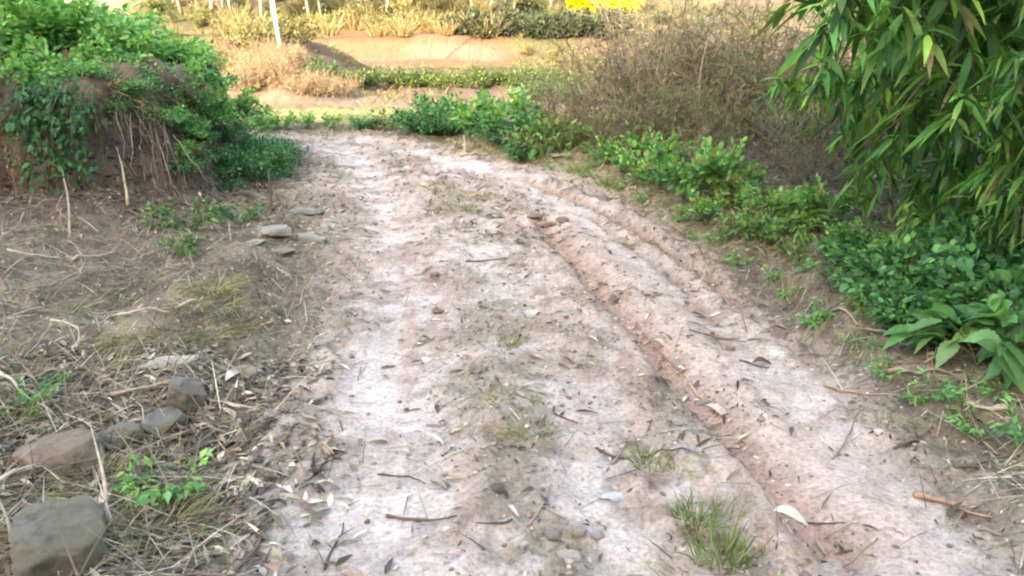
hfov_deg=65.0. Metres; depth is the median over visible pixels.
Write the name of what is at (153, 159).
dry stalk
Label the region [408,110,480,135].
shrub
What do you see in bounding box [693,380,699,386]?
dry leaf
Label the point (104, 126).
dry stalk
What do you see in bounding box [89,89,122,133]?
dry stalk
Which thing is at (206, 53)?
bush
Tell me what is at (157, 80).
bush
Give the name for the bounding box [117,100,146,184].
dry stalk
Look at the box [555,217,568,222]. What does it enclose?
clod
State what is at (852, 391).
stick
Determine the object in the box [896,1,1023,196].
bamboo
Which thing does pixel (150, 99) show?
bush
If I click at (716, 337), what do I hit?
stick
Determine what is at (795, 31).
dry brush
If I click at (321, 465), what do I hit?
stick
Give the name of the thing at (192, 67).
bush
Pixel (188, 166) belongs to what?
bush
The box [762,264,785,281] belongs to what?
weed
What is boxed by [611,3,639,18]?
shrub
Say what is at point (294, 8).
tall grass tuft
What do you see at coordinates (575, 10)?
shrub
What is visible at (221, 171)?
bush
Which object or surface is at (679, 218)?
weed
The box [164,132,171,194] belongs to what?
dry stalk
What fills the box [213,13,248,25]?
tall grass tuft
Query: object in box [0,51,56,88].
bush
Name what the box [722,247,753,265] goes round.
weed
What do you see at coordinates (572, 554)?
stone
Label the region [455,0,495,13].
tall grass tuft
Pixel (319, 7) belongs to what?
tree
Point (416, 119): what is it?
shrub
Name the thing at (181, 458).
grass tuft
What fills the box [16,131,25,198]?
hanging root
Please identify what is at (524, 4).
shrub
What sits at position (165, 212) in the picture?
weed
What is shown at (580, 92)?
shrub
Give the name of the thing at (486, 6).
tall grass tuft
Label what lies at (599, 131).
dry brush
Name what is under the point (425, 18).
tall grass tuft
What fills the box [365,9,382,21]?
tall grass tuft
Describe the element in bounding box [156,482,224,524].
dry grass tuft
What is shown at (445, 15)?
shrub
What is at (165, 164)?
dry stalk
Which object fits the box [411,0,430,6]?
tall grass tuft
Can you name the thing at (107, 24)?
bush
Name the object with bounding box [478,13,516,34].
shrub
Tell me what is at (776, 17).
bamboo
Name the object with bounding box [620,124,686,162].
weed
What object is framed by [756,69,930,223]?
bamboo
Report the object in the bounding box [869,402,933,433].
grass tuft
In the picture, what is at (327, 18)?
shrub
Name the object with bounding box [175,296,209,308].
stick
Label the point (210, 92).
dry grass tuft
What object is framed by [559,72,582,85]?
shrub
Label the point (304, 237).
stone
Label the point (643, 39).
sapling
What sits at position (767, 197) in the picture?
weed
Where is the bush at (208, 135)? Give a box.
[193,127,220,142]
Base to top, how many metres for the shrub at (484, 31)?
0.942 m
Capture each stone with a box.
[97,421,143,450]
[136,355,198,370]
[140,406,188,439]
[232,365,257,378]
[245,228,259,231]
[246,239,266,246]
[260,225,291,236]
[271,248,295,254]
[288,207,322,214]
[295,233,325,244]
[545,529,560,540]
[552,154,567,157]
[557,549,580,562]
[568,527,586,536]
[590,529,604,540]
[601,492,621,502]
[986,375,997,382]
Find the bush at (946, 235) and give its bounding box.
[891,202,1023,287]
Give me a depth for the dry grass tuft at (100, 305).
4.65 m
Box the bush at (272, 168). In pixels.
[250,159,278,174]
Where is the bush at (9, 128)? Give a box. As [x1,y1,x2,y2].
[0,117,31,133]
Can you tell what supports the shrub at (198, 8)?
on the hill
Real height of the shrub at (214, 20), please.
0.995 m
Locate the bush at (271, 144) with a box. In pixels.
[251,133,288,156]
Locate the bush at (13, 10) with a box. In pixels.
[0,0,101,60]
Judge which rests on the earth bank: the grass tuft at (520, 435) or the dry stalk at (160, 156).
the dry stalk at (160, 156)
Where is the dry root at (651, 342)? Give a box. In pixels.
[635,322,685,377]
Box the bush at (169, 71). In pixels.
[138,62,188,78]
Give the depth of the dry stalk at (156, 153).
6.61 m
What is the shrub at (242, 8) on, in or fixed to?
on the hill
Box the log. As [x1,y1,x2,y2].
[460,151,488,156]
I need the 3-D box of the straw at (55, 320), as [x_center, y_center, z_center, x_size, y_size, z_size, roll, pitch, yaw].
[-2.161,0.227,3.945,0.096,0.037,0.503,-15,24,-37]
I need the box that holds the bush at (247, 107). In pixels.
[223,98,265,120]
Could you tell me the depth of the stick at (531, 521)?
2.80 m
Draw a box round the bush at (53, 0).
[3,0,97,44]
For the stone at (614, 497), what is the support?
on the dirt track
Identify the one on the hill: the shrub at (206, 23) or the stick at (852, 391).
the shrub at (206, 23)
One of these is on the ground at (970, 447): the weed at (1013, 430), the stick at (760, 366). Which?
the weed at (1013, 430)
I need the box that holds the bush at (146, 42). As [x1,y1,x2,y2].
[45,16,191,63]
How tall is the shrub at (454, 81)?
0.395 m
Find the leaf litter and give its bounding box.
[0,56,1023,575]
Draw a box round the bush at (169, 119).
[132,103,205,126]
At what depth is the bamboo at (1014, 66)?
4.05 m
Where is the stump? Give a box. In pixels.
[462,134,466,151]
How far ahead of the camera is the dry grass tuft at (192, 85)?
7.36 m
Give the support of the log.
on the dirt track
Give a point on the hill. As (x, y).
(400, 50)
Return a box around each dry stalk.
[62,170,71,237]
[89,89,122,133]
[90,422,110,528]
[92,90,126,162]
[110,87,142,126]
[115,103,132,176]
[116,147,128,205]
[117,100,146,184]
[121,110,158,149]
[130,113,137,176]
[134,109,175,173]
[139,115,145,162]
[147,118,172,194]
[150,121,157,194]
[153,121,169,194]
[154,127,183,200]
[162,118,180,191]
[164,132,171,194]
[172,133,209,182]
[177,152,185,196]
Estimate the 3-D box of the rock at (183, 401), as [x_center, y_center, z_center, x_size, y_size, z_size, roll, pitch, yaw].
[-1.416,0.469,3.501,0.166,0.163,0.158,7,22,-14]
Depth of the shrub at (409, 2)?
30.25 m
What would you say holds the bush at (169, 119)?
on the earth bank
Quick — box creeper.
[0,71,106,198]
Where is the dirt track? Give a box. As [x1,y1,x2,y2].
[209,127,1023,575]
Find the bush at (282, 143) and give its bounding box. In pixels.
[254,134,308,153]
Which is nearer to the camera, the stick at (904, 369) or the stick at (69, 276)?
the stick at (904, 369)
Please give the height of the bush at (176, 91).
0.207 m
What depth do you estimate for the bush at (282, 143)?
9.64 m
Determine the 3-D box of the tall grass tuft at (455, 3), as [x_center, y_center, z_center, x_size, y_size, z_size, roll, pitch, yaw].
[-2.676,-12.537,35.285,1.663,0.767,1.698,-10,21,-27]
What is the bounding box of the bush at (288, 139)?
[264,134,303,146]
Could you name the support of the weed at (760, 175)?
on the ground at (970, 447)
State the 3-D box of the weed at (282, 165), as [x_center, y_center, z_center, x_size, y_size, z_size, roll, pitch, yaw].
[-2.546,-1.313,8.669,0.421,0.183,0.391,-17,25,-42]
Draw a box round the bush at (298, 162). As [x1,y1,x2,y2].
[288,153,305,165]
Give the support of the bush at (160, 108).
on the earth bank
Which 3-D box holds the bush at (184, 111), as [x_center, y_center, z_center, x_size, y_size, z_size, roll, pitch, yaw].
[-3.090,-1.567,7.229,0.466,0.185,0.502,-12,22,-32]
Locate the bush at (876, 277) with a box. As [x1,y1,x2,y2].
[814,227,1007,307]
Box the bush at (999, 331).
[982,304,1023,348]
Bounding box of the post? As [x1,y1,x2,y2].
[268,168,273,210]
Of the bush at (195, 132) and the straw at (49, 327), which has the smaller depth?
the straw at (49, 327)
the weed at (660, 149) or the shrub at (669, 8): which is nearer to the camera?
the weed at (660, 149)
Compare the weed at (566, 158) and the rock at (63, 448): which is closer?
the rock at (63, 448)
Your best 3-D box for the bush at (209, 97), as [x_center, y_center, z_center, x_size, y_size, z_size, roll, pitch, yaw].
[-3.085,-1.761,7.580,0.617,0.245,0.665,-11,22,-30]
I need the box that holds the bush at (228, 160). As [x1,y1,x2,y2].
[206,137,254,168]
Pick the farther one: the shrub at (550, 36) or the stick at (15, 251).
the shrub at (550, 36)
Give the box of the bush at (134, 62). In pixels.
[85,51,183,75]
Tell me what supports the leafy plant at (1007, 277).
on the ground at (970, 447)
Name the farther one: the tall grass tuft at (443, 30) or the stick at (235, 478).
the tall grass tuft at (443, 30)
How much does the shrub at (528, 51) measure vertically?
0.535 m
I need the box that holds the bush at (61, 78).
[25,76,63,90]
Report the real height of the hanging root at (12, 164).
0.618 m
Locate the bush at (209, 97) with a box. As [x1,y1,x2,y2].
[183,92,217,110]
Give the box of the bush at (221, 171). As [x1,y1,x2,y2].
[210,163,236,178]
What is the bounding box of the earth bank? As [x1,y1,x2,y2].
[0,49,250,196]
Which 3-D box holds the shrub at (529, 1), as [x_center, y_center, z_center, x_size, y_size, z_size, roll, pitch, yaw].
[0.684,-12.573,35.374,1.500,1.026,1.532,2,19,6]
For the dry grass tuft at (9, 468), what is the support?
on the ground at (970, 447)
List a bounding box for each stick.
[0,370,52,412]
[0,462,42,482]
[0,500,17,542]
[7,248,65,258]
[19,272,78,296]
[72,251,113,260]
[110,379,169,395]
[116,307,169,315]
[125,467,203,501]
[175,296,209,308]
[207,397,263,407]
[214,476,244,485]
[227,516,272,575]
[256,549,271,571]
[307,443,346,479]
[323,522,352,569]
[377,473,425,483]
[386,514,456,521]
[465,259,499,261]
[476,518,512,523]
[527,484,550,526]
[552,406,577,422]
[595,447,633,462]
[609,435,639,464]
[640,443,725,457]
[688,381,710,410]
[689,329,744,341]
[739,359,768,368]
[800,522,844,525]
[824,383,905,401]
[831,306,885,331]
[831,412,860,459]
[881,367,956,375]
[893,425,932,448]
[923,346,981,363]
[953,451,1013,467]
[965,399,1008,411]
[978,527,1021,535]
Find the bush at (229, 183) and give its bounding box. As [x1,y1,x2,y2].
[213,172,252,191]
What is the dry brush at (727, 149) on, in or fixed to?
on the ground at (970, 447)
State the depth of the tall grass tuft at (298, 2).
35.02 m
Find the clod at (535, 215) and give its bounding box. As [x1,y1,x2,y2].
[527,213,541,217]
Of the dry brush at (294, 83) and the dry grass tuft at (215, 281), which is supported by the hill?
the dry brush at (294, 83)
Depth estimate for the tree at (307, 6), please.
29.82 m
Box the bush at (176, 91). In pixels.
[158,84,185,99]
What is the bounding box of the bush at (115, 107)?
[83,96,139,115]
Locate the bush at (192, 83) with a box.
[158,74,202,93]
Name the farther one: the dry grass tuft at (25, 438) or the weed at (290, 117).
the weed at (290, 117)
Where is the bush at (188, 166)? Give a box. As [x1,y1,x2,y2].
[164,153,211,174]
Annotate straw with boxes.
[0,46,1023,575]
[24,322,52,357]
[50,319,79,350]
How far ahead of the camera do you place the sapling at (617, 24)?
9.71 m
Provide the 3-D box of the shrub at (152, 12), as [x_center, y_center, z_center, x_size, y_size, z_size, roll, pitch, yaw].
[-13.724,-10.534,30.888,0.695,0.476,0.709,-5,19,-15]
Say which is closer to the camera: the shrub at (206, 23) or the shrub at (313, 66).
the shrub at (313, 66)
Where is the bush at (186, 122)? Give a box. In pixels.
[171,113,202,128]
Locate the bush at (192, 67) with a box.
[160,54,222,83]
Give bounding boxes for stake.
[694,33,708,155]
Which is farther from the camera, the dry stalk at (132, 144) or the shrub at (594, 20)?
the shrub at (594, 20)
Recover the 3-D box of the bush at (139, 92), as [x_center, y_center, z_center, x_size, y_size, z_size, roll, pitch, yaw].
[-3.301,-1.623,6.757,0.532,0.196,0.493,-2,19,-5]
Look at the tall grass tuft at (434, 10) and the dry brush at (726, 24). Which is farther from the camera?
the tall grass tuft at (434, 10)
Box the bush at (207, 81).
[194,75,226,90]
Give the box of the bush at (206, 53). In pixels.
[147,35,222,70]
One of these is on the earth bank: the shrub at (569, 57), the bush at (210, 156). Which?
the bush at (210, 156)
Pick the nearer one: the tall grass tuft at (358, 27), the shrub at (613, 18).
the shrub at (613, 18)
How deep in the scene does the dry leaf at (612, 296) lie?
5.07 m
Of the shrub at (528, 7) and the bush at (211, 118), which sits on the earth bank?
the bush at (211, 118)
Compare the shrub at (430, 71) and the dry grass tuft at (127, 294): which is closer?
the dry grass tuft at (127, 294)
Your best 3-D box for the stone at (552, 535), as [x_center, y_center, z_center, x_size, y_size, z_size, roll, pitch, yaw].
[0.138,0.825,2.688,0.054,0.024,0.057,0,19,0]
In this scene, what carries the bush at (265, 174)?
on the ground at (970, 447)
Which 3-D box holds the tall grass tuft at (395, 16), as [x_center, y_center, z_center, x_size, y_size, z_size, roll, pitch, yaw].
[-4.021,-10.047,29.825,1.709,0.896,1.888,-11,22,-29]
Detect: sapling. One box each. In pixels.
[597,0,633,140]
[621,0,669,82]
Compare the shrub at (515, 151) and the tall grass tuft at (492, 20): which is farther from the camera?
the tall grass tuft at (492, 20)
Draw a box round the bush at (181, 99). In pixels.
[159,89,193,105]
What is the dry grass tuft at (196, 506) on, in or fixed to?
on the ground at (970, 447)
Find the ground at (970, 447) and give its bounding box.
[0,107,1023,575]
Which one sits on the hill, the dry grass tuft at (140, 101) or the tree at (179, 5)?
the tree at (179, 5)
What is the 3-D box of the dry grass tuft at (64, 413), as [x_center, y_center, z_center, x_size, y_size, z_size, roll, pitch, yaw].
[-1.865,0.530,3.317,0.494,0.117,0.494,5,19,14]
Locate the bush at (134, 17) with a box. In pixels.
[27,0,173,57]
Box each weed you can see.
[8,376,62,409]
[34,371,74,387]
[108,446,215,507]
[129,192,239,231]
[154,229,208,258]
[199,79,259,130]
[214,203,265,225]
[220,87,274,127]
[245,105,281,131]
[264,109,300,130]
[269,157,292,167]
[293,109,316,128]
[317,112,343,127]
[366,107,414,130]
[446,96,522,137]
[459,85,540,132]
[496,116,585,159]
[527,113,610,147]
[544,161,557,169]
[556,153,571,159]
[574,139,608,155]
[576,169,593,177]
[582,158,599,167]
[588,135,624,163]
[607,149,636,171]
[610,182,627,190]
[612,144,676,187]
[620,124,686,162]
[620,160,708,194]
[632,190,650,201]
[633,132,698,171]
[645,148,740,201]
[645,155,706,185]
[669,209,689,220]
[675,189,730,224]
[680,156,737,174]
[685,230,705,238]
[690,135,757,189]
[697,232,729,243]
[706,168,788,211]
[706,176,740,208]
[710,205,766,239]
[719,165,770,188]
[722,180,806,230]
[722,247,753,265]
[733,185,793,208]
[734,208,792,243]
[753,189,837,221]
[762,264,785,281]
[771,233,818,263]
[773,285,799,299]
[780,210,839,233]
[786,173,881,224]
[787,251,826,271]
[795,307,829,330]
[807,297,847,319]
[812,221,851,253]
[828,269,869,286]
[835,287,896,319]
[839,333,883,352]
[862,352,906,380]
[898,379,935,406]
[916,367,975,404]
[940,400,1001,436]
[972,375,1016,401]
[991,393,1023,445]
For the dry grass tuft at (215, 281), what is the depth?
4.71 m
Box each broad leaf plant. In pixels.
[881,299,1023,393]
[951,294,1023,380]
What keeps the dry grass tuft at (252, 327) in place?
on the ground at (970, 447)
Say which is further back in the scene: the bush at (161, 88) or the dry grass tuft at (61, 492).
the bush at (161, 88)
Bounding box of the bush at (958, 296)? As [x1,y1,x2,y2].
[884,235,1023,344]
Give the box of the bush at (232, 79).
[198,64,246,96]
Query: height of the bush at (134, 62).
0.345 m
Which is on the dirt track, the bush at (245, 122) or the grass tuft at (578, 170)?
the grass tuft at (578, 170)
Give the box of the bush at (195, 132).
[173,118,210,140]
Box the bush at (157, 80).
[112,67,171,89]
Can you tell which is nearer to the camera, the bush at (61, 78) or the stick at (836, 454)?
the stick at (836, 454)
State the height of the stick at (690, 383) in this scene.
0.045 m
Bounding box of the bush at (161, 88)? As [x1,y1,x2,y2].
[149,79,173,95]
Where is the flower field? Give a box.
[565,0,644,11]
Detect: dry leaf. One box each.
[225,369,238,380]
[608,294,616,300]
[652,338,665,346]
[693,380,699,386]
[704,403,726,414]
[752,357,770,363]
[773,504,808,525]
[905,435,919,442]
[991,403,1014,411]
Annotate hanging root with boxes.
[12,133,17,197]
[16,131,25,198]
[18,133,28,188]
[23,134,33,193]
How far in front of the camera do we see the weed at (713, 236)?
6.05 m
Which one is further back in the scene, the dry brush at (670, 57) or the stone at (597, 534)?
the dry brush at (670, 57)
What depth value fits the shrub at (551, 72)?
19.86 m
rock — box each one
[9,494,108,575]
[11,427,106,481]
[167,376,206,415]
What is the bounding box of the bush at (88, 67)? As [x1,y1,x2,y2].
[39,55,116,80]
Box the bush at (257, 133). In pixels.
[247,126,287,144]
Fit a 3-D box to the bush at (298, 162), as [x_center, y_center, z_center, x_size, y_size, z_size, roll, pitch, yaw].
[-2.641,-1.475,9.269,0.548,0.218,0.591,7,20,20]
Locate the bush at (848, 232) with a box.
[805,216,934,270]
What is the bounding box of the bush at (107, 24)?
[10,0,156,56]
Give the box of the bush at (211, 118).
[192,107,239,130]
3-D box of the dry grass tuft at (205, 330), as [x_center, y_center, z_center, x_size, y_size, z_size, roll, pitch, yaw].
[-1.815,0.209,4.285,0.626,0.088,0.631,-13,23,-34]
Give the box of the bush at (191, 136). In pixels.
[173,119,212,140]
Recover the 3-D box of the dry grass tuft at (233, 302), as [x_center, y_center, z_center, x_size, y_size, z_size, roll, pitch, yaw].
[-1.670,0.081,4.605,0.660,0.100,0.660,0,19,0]
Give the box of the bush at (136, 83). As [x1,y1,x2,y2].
[92,69,162,97]
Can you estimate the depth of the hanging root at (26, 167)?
6.31 m
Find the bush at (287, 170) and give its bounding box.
[273,161,295,177]
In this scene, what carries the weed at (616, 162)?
on the ground at (970, 447)
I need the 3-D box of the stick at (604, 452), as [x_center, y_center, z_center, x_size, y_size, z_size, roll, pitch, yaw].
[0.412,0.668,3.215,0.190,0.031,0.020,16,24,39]
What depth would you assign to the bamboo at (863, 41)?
7.09 m
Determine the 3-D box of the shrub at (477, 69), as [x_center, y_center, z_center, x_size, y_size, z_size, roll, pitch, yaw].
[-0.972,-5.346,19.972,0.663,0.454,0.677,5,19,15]
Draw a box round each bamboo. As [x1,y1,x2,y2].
[670,0,1016,217]
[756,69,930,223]
[761,0,955,193]
[762,0,1018,221]
[795,0,1023,263]
[799,52,1002,238]
[806,0,1023,248]
[837,0,1021,110]
[876,6,1023,150]
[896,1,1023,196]
[908,0,1023,241]
[925,80,1023,253]
[926,50,1023,267]
[937,0,1023,245]
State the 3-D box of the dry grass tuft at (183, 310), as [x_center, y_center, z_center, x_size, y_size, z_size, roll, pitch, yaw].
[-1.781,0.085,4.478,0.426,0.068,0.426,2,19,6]
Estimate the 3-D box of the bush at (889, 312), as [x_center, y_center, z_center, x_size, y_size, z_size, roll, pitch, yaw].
[2.058,0.130,4.029,0.625,0.361,0.634,6,20,18]
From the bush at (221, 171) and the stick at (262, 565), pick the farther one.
the bush at (221, 171)
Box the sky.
[65,0,104,11]
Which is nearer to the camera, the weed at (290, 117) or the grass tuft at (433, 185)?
the grass tuft at (433, 185)
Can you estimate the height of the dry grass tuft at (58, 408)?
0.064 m
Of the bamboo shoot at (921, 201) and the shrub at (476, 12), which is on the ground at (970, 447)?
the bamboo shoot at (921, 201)
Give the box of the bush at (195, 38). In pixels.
[145,27,230,71]
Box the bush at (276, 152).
[232,139,289,164]
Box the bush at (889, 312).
[860,274,997,347]
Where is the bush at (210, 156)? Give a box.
[187,148,223,165]
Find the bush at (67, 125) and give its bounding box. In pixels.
[51,118,96,131]
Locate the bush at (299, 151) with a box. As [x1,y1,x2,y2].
[270,137,311,159]
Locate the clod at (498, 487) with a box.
[490,482,504,493]
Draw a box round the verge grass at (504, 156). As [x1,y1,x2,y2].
[245,104,831,285]
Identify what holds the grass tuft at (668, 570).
on the dirt track
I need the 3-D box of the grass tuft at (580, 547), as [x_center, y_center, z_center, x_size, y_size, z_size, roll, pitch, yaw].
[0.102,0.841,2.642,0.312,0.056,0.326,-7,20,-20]
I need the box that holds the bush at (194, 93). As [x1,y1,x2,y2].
[176,85,208,102]
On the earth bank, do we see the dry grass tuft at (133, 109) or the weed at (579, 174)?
the dry grass tuft at (133, 109)
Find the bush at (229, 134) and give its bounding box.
[210,121,252,141]
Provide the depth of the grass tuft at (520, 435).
3.30 m
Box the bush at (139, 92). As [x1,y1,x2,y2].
[121,85,153,101]
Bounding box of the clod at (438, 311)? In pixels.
[433,308,443,313]
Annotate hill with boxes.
[105,0,1022,111]
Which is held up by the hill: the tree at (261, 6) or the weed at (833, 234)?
the tree at (261, 6)
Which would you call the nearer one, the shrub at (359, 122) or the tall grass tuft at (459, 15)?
the shrub at (359, 122)
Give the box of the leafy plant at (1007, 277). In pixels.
[903,257,1023,356]
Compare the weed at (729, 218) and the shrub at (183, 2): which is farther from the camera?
the shrub at (183, 2)
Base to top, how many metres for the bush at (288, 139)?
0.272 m
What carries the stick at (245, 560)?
on the dirt track
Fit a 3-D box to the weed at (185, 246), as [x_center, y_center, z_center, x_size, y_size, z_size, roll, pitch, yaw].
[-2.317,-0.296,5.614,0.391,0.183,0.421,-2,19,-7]
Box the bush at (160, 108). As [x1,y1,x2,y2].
[136,103,167,117]
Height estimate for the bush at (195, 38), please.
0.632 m
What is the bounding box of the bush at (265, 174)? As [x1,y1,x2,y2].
[241,168,281,182]
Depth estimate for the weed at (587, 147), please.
9.23 m
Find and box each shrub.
[141,0,174,13]
[146,8,164,17]
[149,0,173,13]
[151,15,165,22]
[164,4,181,22]
[175,0,186,5]
[181,3,218,23]
[192,16,202,28]
[193,14,216,24]
[197,4,213,22]
[198,5,234,29]
[208,37,226,67]
[216,15,273,49]
[218,47,241,72]
[231,0,246,5]
[232,4,258,17]
[242,8,301,42]
[263,6,284,15]
[266,7,327,46]
[277,9,289,18]
[294,58,322,75]
[301,54,329,66]
[306,14,329,25]
[311,60,342,75]
[317,8,351,26]
[317,10,345,27]
[321,2,337,10]
[329,67,358,81]
[338,11,361,27]
[342,1,375,19]
[343,66,369,86]
[344,114,386,128]
[357,69,383,87]
[359,10,395,31]
[363,67,384,85]
[373,70,393,84]
[376,13,407,34]
[378,0,419,16]
[381,5,414,19]
[384,71,399,83]
[389,6,425,31]
[389,100,456,134]
[390,66,410,84]
[397,69,423,87]
[398,88,455,120]
[402,68,431,86]
[408,13,440,33]
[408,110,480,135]
[414,0,426,8]
[417,68,441,86]
[422,73,446,88]
[429,5,483,35]
[431,0,447,13]
[431,9,459,27]
[432,69,456,86]
[437,91,504,125]
[441,5,497,34]
[446,71,464,87]
[454,72,481,88]
[460,64,486,79]
[462,102,553,147]
[463,12,509,38]
[474,72,494,87]
[477,6,523,36]
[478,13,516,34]
[478,69,498,85]
[489,67,508,84]
[495,68,520,87]
[499,136,545,162]
[503,8,532,34]
[503,69,523,81]
[503,107,582,138]
[504,74,557,100]
[505,10,548,35]
[505,10,561,39]
[505,84,538,100]
[508,70,534,88]
[510,0,536,9]
[512,0,539,10]
[516,0,537,12]
[518,42,541,54]
[518,64,543,79]
[520,72,580,99]
[526,69,561,84]
[529,14,575,38]
[535,0,548,9]
[538,9,586,38]
[538,46,566,62]
[539,1,547,12]
[539,6,593,38]
[541,0,571,16]
[542,67,559,81]
[545,2,562,15]
[548,78,592,100]
[559,12,597,35]
[559,46,586,64]
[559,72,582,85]
[560,84,610,103]
[568,8,599,35]
[576,48,605,67]
[579,13,622,38]
[583,9,625,38]
[586,7,647,37]
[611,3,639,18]
[644,0,658,9]
[651,4,675,15]
[651,10,673,23]
[652,7,666,21]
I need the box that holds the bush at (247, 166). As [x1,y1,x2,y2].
[217,144,277,175]
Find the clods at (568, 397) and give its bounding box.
[0,51,1023,575]
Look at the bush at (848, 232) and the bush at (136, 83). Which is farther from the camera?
the bush at (136, 83)
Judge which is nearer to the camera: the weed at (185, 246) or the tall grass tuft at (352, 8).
the weed at (185, 246)
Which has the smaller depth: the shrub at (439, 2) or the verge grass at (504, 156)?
the verge grass at (504, 156)
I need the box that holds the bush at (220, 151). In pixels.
[208,144,241,164]
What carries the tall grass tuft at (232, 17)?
on the hill
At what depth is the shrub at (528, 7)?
35.01 m
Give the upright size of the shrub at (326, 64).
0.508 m
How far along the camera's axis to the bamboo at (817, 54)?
6.11 m
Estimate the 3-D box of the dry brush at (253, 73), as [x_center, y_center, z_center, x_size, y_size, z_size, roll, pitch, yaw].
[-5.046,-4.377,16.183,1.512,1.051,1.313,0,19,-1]
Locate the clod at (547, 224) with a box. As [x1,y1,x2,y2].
[537,221,556,227]
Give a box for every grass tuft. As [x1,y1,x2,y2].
[0,134,44,182]
[0,338,72,382]
[0,383,60,429]
[0,421,62,465]
[0,454,59,512]
[0,477,78,525]
[0,506,161,575]
[9,411,110,466]
[10,440,163,516]
[11,334,173,395]
[11,395,110,439]
[13,393,90,430]
[40,293,124,314]
[59,75,175,117]
[65,471,199,546]
[67,84,165,131]
[74,328,171,354]
[78,276,163,310]
[79,73,160,148]
[83,399,138,422]
[86,100,171,135]
[87,98,144,145]
[89,324,205,363]
[100,86,183,156]
[101,474,237,572]
[102,502,130,539]
[104,471,249,542]
[107,407,196,451]
[114,109,173,150]
[114,499,243,559]
[120,312,229,354]
[120,444,190,480]
[121,468,222,519]
[139,496,219,530]
[147,307,270,356]
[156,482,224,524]
[157,21,185,36]
[157,293,229,319]
[159,82,201,113]
[167,271,257,302]
[168,263,264,302]
[170,284,274,322]
[174,69,224,107]
[177,308,273,343]
[177,319,246,346]
[191,0,209,6]
[195,84,230,107]
[202,11,258,35]
[212,0,255,20]
[212,22,238,36]
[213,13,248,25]
[219,10,270,36]
[281,0,316,16]
[282,0,313,12]
[285,5,300,16]
[294,0,323,11]
[295,2,327,15]
[300,12,347,36]
[326,0,354,10]
[327,9,373,30]
[334,1,370,16]
[354,0,389,11]
[362,21,390,36]
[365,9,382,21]
[379,0,412,8]
[383,15,421,35]
[384,6,428,29]
[397,0,428,17]
[409,10,450,30]
[410,11,438,28]
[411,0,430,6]
[412,179,456,190]
[418,7,431,16]
[425,0,442,11]
[428,199,482,212]
[429,17,460,34]
[432,0,467,16]
[436,0,462,10]
[442,6,482,28]
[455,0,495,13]
[457,187,502,199]
[459,0,494,12]
[461,13,517,36]
[476,383,550,412]
[488,331,525,348]
[489,407,568,450]
[494,525,597,569]
[506,321,543,340]
[537,0,561,10]
[563,163,587,173]
[591,175,618,188]
[617,439,680,472]
[627,534,743,575]
[639,239,668,251]
[647,443,713,483]
[660,484,733,533]
[665,486,774,552]
[671,510,768,575]
[723,535,814,575]
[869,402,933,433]
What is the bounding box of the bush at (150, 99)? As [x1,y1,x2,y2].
[119,94,158,109]
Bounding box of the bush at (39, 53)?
[0,30,130,82]
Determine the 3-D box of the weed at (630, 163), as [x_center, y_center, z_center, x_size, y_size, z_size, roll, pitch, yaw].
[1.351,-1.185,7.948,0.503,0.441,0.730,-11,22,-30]
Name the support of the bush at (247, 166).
on the ground at (970, 447)
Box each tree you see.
[176,0,183,15]
[209,0,212,24]
[227,0,232,14]
[259,0,262,16]
[270,0,282,52]
[305,0,309,14]
[317,0,321,16]
[489,0,492,14]
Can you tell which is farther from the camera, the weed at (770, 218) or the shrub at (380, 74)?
the shrub at (380, 74)
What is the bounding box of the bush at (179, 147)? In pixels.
[172,136,208,159]
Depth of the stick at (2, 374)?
3.42 m
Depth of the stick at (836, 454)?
3.32 m
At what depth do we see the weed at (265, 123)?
11.80 m
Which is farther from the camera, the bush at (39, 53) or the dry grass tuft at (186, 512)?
the bush at (39, 53)
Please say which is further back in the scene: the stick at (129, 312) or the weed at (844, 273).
the weed at (844, 273)
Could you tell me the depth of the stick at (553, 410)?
3.50 m
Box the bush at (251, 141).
[232,133,275,153]
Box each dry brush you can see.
[218,42,285,76]
[221,52,281,93]
[226,48,296,89]
[231,31,298,59]
[246,48,314,88]
[250,41,314,78]
[261,33,316,68]
[266,59,327,98]
[290,67,347,98]
[323,72,361,99]
[515,57,607,134]
[531,26,657,142]
[548,0,738,134]
[562,94,644,151]
[566,1,710,125]
[568,58,701,155]
[586,0,725,140]
[598,0,784,143]
[635,0,812,128]
[639,0,795,127]
[656,20,795,138]
[664,64,777,158]
[672,111,762,178]
[679,0,850,141]
[719,22,891,164]
[729,5,923,142]
[749,104,884,190]
[768,58,920,170]
[798,24,925,136]
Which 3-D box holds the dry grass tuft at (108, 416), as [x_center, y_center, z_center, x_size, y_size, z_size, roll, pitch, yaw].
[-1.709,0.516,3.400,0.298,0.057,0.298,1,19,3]
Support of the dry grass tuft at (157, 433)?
on the ground at (970, 447)
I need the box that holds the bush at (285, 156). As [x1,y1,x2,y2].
[269,146,305,167]
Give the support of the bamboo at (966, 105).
on the ground at (970, 447)
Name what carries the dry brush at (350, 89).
on the hill
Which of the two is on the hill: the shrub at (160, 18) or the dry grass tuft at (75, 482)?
the shrub at (160, 18)
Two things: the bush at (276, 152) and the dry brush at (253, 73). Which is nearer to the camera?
the bush at (276, 152)
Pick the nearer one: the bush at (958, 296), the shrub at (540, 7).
the bush at (958, 296)
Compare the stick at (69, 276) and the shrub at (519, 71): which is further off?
the shrub at (519, 71)
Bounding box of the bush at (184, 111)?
[163,106,194,120]
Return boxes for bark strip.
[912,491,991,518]
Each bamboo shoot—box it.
[789,191,834,249]
[834,201,934,276]
[892,190,942,236]
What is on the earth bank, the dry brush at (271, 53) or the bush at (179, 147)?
the bush at (179, 147)
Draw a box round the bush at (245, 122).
[243,119,256,129]
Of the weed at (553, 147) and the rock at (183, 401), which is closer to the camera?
the rock at (183, 401)

